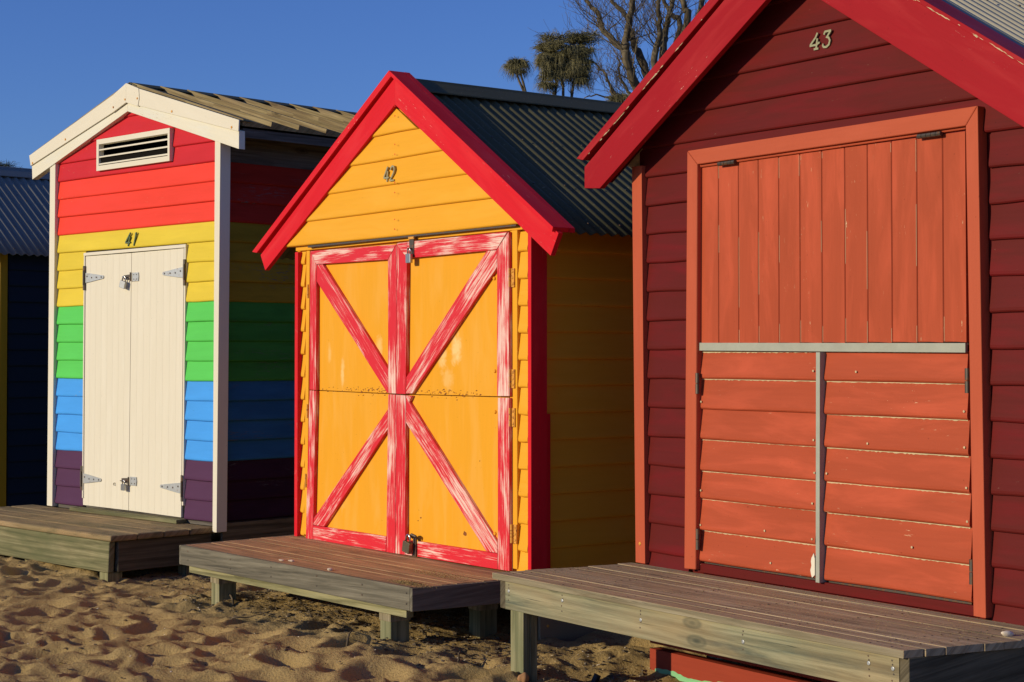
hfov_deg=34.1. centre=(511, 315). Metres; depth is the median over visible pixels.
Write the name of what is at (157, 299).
door
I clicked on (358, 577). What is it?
wooden deck
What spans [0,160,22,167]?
conifer tree
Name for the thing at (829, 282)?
beach hut
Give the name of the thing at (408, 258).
padlock
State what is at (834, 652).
wooden deck
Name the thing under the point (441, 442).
door
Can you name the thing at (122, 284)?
padlock
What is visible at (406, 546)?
padlock
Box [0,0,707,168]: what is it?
sky
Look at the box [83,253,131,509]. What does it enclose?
door
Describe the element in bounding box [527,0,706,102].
bare tree
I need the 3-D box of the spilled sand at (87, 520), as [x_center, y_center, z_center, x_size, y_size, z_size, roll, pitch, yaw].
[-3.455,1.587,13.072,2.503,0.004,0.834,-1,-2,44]
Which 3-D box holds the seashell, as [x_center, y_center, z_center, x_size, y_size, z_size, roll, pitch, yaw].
[1.921,1.236,6.480,0.062,0.027,0.035,10,-6,-28]
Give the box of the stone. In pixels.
[517,672,528,681]
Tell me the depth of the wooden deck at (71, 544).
12.34 m
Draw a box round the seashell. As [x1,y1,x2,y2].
[1001,631,1013,636]
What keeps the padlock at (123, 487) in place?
hanging from the beach hut at (171, 382)
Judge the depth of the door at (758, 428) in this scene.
7.98 m
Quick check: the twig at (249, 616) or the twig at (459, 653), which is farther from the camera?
the twig at (249, 616)
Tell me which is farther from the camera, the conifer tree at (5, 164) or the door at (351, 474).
the conifer tree at (5, 164)
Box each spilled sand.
[11,505,187,533]
[388,579,436,588]
[394,568,483,582]
[529,565,1022,644]
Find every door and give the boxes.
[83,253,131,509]
[129,248,183,516]
[306,390,396,552]
[310,244,396,393]
[395,394,512,570]
[396,232,511,396]
[699,351,819,577]
[823,351,972,601]
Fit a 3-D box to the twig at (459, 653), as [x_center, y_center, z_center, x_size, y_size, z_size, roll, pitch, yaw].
[-0.265,1.754,8.556,0.043,0.063,0.157,-1,-1,26]
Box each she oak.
[499,56,533,91]
[529,26,610,96]
[604,83,629,102]
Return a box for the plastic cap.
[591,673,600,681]
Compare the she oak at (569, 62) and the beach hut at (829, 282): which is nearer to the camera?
the beach hut at (829, 282)
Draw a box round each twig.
[232,612,268,617]
[346,631,351,646]
[457,651,469,661]
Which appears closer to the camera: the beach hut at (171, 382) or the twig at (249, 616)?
the twig at (249, 616)
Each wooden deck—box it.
[0,504,213,581]
[179,535,504,641]
[492,562,1023,681]
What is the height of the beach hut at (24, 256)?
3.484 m
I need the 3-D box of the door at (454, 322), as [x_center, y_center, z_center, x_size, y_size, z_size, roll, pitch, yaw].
[-0.352,0.007,9.725,0.051,0.922,1.178,1,-2,-37]
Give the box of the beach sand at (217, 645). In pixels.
[0,532,822,681]
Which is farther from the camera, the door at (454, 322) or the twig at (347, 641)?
the door at (454, 322)
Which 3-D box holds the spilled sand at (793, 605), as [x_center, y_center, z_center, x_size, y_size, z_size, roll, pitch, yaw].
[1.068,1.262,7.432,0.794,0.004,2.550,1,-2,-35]
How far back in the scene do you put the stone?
8.08 m
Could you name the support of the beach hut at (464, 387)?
on the beach sand at (217, 645)
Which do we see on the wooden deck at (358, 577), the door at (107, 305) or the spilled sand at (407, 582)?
the spilled sand at (407, 582)
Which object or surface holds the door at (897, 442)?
in the beach hut at (829, 282)
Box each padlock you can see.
[119,276,126,288]
[121,480,125,490]
[402,534,411,553]
[405,249,412,262]
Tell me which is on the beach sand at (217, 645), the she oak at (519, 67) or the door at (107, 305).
the she oak at (519, 67)
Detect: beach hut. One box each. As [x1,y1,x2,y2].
[0,166,52,506]
[29,82,356,540]
[252,70,639,640]
[577,0,1023,681]
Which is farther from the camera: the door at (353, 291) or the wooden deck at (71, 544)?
the wooden deck at (71, 544)
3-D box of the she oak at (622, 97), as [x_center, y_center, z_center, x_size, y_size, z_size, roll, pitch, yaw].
[1.340,-0.381,21.014,0.419,5.094,0.383,0,-1,16]
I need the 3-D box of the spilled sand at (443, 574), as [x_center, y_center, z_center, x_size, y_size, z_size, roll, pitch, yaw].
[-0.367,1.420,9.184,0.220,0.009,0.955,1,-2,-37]

